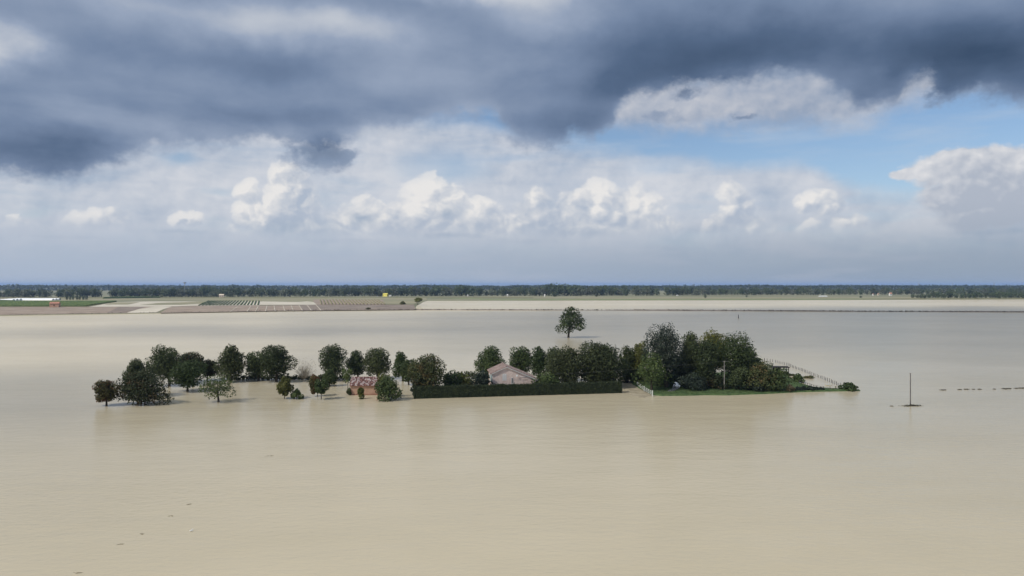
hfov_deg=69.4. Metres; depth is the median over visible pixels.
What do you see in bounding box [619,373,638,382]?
bush
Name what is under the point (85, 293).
broadleaf tree
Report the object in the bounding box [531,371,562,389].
bush
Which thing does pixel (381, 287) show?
wood
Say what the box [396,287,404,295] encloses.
broadleaf tree
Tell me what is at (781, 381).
bush
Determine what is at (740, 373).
bush
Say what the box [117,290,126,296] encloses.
broadleaf tree
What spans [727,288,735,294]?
broadleaf tree
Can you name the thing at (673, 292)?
broadleaf tree
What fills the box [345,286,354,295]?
broadleaf tree
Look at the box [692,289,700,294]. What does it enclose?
broadleaf tree
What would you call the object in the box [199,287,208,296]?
broadleaf tree
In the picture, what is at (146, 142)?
sky
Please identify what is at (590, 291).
broadleaf tree
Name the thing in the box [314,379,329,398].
broadleaf tree
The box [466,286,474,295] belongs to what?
broadleaf tree
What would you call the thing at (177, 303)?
field
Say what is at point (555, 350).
broadleaf tree
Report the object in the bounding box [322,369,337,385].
broadleaf tree
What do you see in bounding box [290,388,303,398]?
bush
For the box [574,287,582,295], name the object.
broadleaf tree
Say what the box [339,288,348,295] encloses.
broadleaf tree
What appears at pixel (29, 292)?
broadleaf tree
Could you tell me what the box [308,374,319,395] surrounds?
broadleaf tree
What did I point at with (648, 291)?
broadleaf tree
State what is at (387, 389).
bush
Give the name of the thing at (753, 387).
bush
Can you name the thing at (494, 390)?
hedge
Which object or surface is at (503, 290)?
broadleaf tree
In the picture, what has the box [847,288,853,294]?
broadleaf tree
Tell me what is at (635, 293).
broadleaf tree
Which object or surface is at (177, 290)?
broadleaf tree
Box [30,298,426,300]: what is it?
field
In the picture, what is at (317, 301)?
field
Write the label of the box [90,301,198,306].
field
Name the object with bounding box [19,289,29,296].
broadleaf tree
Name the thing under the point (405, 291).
broadleaf tree
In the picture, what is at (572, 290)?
broadleaf tree
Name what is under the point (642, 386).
white gate
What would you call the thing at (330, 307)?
field
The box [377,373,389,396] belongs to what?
bush
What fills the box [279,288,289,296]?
broadleaf tree
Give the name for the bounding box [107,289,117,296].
broadleaf tree
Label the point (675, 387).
puddle
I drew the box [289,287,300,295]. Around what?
broadleaf tree
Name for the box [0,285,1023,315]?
ground
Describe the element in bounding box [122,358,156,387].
broadleaf tree
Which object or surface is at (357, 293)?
broadleaf tree
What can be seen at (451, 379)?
bush
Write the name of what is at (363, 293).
broadleaf tree
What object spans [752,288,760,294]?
broadleaf tree
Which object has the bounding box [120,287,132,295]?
broadleaf tree
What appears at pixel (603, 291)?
broadleaf tree
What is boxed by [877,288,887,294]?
broadleaf tree
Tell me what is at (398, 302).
field
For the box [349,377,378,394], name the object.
brick hut
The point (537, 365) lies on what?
broadleaf tree
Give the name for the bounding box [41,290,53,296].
broadleaf tree
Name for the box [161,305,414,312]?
field
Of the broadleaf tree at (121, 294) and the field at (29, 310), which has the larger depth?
the broadleaf tree at (121, 294)
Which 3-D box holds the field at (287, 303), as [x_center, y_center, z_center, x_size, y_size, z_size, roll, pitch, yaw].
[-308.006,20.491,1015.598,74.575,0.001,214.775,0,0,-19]
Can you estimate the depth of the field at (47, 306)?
848.31 m
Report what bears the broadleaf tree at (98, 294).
on the ground at (104, 293)
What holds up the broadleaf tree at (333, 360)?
in the water
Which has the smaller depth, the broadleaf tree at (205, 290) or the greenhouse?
the greenhouse
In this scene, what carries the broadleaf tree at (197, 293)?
on the ground at (104, 293)
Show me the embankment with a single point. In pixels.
(550, 309)
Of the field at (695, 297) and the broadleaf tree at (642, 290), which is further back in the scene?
the broadleaf tree at (642, 290)
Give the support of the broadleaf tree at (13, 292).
on the ground at (104, 293)
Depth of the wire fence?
218.93 m
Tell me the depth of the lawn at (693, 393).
179.07 m
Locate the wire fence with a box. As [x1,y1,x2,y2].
[772,359,840,384]
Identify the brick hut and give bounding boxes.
[49,302,60,306]
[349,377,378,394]
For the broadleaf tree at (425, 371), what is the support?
in the water
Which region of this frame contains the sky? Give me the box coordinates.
[0,0,1023,284]
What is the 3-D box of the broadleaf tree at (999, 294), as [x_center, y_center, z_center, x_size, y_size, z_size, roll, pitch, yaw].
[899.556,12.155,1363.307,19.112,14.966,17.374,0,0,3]
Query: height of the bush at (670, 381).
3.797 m
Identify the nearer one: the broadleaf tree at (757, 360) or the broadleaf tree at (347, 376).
the broadleaf tree at (347, 376)
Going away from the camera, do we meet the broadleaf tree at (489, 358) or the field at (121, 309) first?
the broadleaf tree at (489, 358)
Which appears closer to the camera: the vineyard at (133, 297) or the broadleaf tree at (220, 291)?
the vineyard at (133, 297)
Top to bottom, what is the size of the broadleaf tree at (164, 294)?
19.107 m
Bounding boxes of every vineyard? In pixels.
[0,300,116,305]
[103,296,159,298]
[198,300,258,305]
[320,299,384,303]
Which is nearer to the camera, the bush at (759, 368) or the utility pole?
the utility pole
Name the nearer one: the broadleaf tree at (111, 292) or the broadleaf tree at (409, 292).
the broadleaf tree at (111, 292)
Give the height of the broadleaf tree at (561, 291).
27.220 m
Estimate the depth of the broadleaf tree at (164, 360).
187.40 m
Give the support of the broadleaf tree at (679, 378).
on the lawn at (693, 393)
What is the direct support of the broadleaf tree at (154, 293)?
on the ground at (104, 293)
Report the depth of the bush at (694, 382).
179.95 m
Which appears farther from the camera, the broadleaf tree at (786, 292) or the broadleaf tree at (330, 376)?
the broadleaf tree at (786, 292)
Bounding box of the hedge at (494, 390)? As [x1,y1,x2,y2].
[413,380,622,398]
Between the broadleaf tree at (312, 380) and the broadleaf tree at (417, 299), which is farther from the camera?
the broadleaf tree at (417, 299)
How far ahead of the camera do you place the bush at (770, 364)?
207.90 m
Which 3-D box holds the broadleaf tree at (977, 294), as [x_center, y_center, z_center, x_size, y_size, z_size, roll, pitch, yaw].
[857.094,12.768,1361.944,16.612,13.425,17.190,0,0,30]
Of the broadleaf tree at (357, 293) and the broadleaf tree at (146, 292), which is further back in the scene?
the broadleaf tree at (357, 293)
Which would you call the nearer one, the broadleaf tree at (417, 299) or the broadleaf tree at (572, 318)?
the broadleaf tree at (572, 318)
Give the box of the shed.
[770,366,789,373]
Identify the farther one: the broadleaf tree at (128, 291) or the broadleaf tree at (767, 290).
the broadleaf tree at (767, 290)
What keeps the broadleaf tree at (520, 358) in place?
on the water
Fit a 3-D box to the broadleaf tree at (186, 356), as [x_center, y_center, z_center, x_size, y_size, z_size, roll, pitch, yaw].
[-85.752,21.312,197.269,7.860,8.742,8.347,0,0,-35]
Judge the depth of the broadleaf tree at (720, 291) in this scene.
1757.18 m
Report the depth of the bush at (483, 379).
174.61 m
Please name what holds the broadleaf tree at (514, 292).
on the ground at (104, 293)
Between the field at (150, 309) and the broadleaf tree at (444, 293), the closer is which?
the field at (150, 309)
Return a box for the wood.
[0,284,1023,290]
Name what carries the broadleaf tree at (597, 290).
on the ground at (104, 293)
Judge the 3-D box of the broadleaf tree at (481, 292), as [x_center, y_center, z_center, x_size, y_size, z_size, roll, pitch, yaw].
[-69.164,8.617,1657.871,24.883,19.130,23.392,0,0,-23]
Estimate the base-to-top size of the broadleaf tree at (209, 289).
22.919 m
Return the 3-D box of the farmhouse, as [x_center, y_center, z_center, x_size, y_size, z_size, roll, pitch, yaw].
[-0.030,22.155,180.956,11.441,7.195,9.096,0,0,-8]
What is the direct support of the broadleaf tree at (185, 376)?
in the water
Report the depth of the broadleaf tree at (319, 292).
1572.26 m
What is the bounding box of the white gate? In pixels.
[637,382,652,395]
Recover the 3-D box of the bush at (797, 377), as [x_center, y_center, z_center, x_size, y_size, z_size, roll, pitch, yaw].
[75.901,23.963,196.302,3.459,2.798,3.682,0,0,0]
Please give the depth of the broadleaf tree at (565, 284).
1688.87 m
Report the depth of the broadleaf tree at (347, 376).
184.23 m
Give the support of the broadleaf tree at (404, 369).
in the water
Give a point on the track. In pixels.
(630, 388)
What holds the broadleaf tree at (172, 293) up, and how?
on the ground at (104, 293)
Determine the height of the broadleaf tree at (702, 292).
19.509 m
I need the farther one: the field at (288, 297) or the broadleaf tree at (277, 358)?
the field at (288, 297)
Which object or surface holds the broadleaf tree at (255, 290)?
on the ground at (104, 293)
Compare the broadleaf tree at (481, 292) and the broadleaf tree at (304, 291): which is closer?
the broadleaf tree at (304, 291)
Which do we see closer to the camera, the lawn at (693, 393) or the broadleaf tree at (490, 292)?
the lawn at (693, 393)
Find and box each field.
[0,297,532,297]
[0,302,111,306]
[0,307,148,314]
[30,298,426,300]
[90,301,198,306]
[105,302,137,304]
[108,307,141,312]
[127,307,168,312]
[143,301,205,304]
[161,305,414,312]
[200,301,259,305]
[259,301,316,304]
[300,305,413,309]
[313,299,385,304]
[384,301,416,304]
[450,298,481,298]
[480,299,862,299]
[533,297,916,298]
[844,298,1023,299]
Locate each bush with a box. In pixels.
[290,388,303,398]
[357,387,364,398]
[374,376,402,401]
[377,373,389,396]
[410,382,419,394]
[441,370,462,385]
[457,373,472,385]
[469,369,494,385]
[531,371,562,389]
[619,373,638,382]
[644,374,675,385]
[676,371,706,390]
[701,373,728,389]
[723,366,754,389]
[740,362,781,390]
[746,380,764,391]
[756,358,773,368]
[757,367,792,391]
[786,384,795,391]
[792,373,804,382]
[838,382,858,390]
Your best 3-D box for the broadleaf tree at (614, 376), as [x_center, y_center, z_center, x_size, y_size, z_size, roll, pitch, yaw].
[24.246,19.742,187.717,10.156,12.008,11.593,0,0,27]
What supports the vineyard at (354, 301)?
on the ground at (104, 293)
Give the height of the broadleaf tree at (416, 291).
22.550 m
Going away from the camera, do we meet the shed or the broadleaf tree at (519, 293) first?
the shed
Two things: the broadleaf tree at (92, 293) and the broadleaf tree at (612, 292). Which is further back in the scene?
the broadleaf tree at (612, 292)
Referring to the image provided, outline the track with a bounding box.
[622,380,651,397]
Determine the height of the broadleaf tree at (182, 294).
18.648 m
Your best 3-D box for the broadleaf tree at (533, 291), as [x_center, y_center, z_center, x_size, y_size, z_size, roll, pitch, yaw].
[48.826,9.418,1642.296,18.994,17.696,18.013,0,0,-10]
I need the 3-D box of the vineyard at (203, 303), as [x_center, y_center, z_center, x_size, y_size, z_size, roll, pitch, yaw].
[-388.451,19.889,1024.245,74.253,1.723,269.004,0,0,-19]
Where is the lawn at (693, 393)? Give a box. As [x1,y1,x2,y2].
[630,372,859,395]
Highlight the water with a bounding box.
[0,299,1023,575]
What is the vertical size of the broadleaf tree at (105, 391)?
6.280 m
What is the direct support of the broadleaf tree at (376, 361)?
in the water
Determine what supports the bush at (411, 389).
on the water
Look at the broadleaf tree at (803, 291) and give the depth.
1798.07 m
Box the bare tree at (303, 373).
[294,356,316,381]
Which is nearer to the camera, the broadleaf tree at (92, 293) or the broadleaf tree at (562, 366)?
the broadleaf tree at (562, 366)
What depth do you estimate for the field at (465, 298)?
1346.94 m
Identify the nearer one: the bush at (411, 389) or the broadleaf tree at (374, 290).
the bush at (411, 389)
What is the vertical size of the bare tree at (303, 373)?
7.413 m
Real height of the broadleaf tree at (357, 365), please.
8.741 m
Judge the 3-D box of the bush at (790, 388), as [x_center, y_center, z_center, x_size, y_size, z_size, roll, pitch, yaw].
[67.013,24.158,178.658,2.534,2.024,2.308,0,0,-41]
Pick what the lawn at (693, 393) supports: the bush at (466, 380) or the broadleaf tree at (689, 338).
the broadleaf tree at (689, 338)
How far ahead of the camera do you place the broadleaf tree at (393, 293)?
1618.42 m
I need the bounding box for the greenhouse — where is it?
[13,298,59,299]
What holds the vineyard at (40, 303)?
on the ground at (104, 293)
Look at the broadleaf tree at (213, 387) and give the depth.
163.13 m
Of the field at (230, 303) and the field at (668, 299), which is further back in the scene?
the field at (668, 299)
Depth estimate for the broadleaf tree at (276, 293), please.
1552.81 m
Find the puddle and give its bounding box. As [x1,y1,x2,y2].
[668,382,679,390]
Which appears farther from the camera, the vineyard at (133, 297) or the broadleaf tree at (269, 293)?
the broadleaf tree at (269, 293)
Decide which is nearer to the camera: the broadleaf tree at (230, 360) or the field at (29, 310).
the broadleaf tree at (230, 360)
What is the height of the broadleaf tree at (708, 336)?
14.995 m
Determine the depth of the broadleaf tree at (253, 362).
198.40 m
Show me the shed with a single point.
(780, 367)
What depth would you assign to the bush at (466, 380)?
179.08 m
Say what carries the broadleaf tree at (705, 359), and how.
on the lawn at (693, 393)
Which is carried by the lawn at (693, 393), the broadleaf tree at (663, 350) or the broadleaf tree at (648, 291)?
the broadleaf tree at (663, 350)
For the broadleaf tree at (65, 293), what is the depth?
1471.53 m
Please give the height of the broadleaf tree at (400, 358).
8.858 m
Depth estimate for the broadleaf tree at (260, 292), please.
1534.83 m
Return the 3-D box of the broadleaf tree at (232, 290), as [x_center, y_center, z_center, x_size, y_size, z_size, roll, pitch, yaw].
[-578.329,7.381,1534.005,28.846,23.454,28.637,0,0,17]
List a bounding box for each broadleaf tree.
[9,290,18,296]
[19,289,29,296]
[23,289,33,296]
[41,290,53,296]
[62,288,71,296]
[68,287,85,296]
[80,289,87,296]
[88,289,97,296]
[91,380,119,405]
[93,289,101,296]
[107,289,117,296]
[114,370,173,404]
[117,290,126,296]
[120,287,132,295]
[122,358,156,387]
[140,289,149,295]
[144,344,182,385]
[150,289,159,295]
[159,288,169,296]
[167,359,207,391]
[169,288,176,296]
[172,288,182,296]
[177,289,186,296]
[179,352,204,374]
[188,289,195,296]
[196,289,205,296]
[198,373,235,401]
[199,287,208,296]
[201,359,221,379]
[204,286,216,296]
[212,344,248,381]
[217,288,225,296]
[225,286,239,296]
[240,289,247,296]
[244,289,253,296]
[245,350,268,380]
[250,287,260,296]
[254,288,264,296]
[258,344,297,381]
[266,289,273,296]
[271,288,279,296]
[276,376,293,398]
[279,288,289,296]
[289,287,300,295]
[301,288,307,296]
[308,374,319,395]
[314,288,324,296]
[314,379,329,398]
[318,343,351,375]
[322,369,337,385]
[325,287,334,296]
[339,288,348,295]
[342,368,352,382]
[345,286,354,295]
[345,350,367,376]
[355,288,362,295]
[359,287,368,295]
[362,286,373,295]
[362,347,391,376]
[370,287,378,295]
[391,287,398,295]
[391,351,406,380]
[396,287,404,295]
[400,359,415,384]
[402,288,409,295]
[407,287,415,295]
[407,353,446,386]
[410,287,421,295]
[414,297,421,301]
[422,288,429,295]
[432,287,440,295]
[438,287,450,295]
[452,288,459,295]
[455,286,465,295]
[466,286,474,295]
[473,287,482,295]
[473,345,505,378]
[476,288,486,295]
[488,289,496,295]
[498,287,507,295]
[508,345,531,373]
[510,289,517,295]
[516,286,524,295]
[524,287,532,295]
[529,346,547,375]
[530,289,537,295]
[534,287,543,295]
[544,346,559,378]
[545,283,561,295]
[545,344,585,382]
[555,284,566,295]
[555,306,586,337]
[558,283,568,295]
[567,285,580,295]
[568,340,617,382]
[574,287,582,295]
[587,286,596,295]
[591,343,630,381]
[592,286,602,294]
[597,286,607,295]
[603,285,612,295]
[607,287,617,295]
[619,345,635,382]
[620,285,631,293]
[621,289,629,295]
[630,287,639,295]
[630,341,646,381]
[630,352,671,389]
[637,288,645,295]
[640,288,651,295]
[641,322,689,386]
[663,287,672,295]
[668,356,695,382]
[671,288,676,294]
[675,330,700,385]
[679,288,686,294]
[688,287,694,294]
[688,337,719,387]
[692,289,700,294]
[698,327,730,368]
[699,288,706,294]
[714,331,758,385]
[718,288,724,294]
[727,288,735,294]
[743,349,760,368]
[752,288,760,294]
[763,287,771,294]
[784,287,790,294]
[797,287,809,294]
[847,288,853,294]
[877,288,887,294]
[972,291,982,297]
[995,291,1005,297]
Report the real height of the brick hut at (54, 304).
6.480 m
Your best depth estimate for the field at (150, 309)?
721.62 m
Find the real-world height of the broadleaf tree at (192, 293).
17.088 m
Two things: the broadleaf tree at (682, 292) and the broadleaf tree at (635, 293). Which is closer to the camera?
the broadleaf tree at (635, 293)
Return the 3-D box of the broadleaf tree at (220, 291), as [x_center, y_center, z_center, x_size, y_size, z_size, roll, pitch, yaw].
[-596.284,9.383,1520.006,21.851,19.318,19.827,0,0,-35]
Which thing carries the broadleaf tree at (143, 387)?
in the water
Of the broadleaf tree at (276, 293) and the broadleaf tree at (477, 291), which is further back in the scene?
the broadleaf tree at (477, 291)
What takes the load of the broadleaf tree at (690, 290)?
on the ground at (104, 293)
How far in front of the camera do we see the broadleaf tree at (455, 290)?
1633.71 m
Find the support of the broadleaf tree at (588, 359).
on the water
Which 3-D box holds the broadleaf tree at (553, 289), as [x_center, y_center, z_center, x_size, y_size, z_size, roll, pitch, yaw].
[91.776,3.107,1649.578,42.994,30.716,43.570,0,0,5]
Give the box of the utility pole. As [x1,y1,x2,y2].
[909,373,910,404]
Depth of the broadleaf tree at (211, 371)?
199.78 m
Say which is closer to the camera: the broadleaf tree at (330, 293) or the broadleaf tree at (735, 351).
the broadleaf tree at (735, 351)
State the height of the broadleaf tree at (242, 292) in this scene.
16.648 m
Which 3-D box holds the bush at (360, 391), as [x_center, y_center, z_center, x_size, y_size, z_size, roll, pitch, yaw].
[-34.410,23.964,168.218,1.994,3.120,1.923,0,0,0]
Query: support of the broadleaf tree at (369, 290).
on the ground at (104, 293)
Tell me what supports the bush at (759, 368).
on the lawn at (693, 393)
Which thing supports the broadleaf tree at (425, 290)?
on the ground at (104, 293)
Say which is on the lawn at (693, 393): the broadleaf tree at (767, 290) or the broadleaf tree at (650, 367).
the broadleaf tree at (650, 367)
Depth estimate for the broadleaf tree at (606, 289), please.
1704.37 m
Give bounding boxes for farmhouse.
[487,362,537,384]
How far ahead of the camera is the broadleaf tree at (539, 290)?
1646.39 m
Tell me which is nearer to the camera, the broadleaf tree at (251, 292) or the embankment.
the embankment
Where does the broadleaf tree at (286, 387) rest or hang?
in the water
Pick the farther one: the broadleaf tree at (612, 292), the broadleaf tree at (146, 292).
the broadleaf tree at (612, 292)
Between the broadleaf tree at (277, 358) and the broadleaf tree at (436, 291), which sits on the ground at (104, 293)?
the broadleaf tree at (436, 291)
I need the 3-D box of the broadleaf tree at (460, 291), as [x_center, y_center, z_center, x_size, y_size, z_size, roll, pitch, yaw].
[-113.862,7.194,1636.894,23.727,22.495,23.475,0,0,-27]
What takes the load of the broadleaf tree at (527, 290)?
on the ground at (104, 293)
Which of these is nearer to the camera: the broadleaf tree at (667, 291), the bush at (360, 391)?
the bush at (360, 391)
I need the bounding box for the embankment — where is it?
[2,309,1022,314]
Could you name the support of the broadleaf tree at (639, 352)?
on the lawn at (693, 393)
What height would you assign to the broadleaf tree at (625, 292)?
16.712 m
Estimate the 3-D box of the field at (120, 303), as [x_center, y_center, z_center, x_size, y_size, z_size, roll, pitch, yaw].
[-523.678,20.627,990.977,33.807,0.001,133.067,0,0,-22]
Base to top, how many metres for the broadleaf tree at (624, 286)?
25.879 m
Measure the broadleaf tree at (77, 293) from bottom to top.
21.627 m
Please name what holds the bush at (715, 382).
on the lawn at (693, 393)
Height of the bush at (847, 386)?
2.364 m
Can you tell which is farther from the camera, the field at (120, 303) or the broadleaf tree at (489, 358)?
the field at (120, 303)
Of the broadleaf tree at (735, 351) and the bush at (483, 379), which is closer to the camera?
the bush at (483, 379)

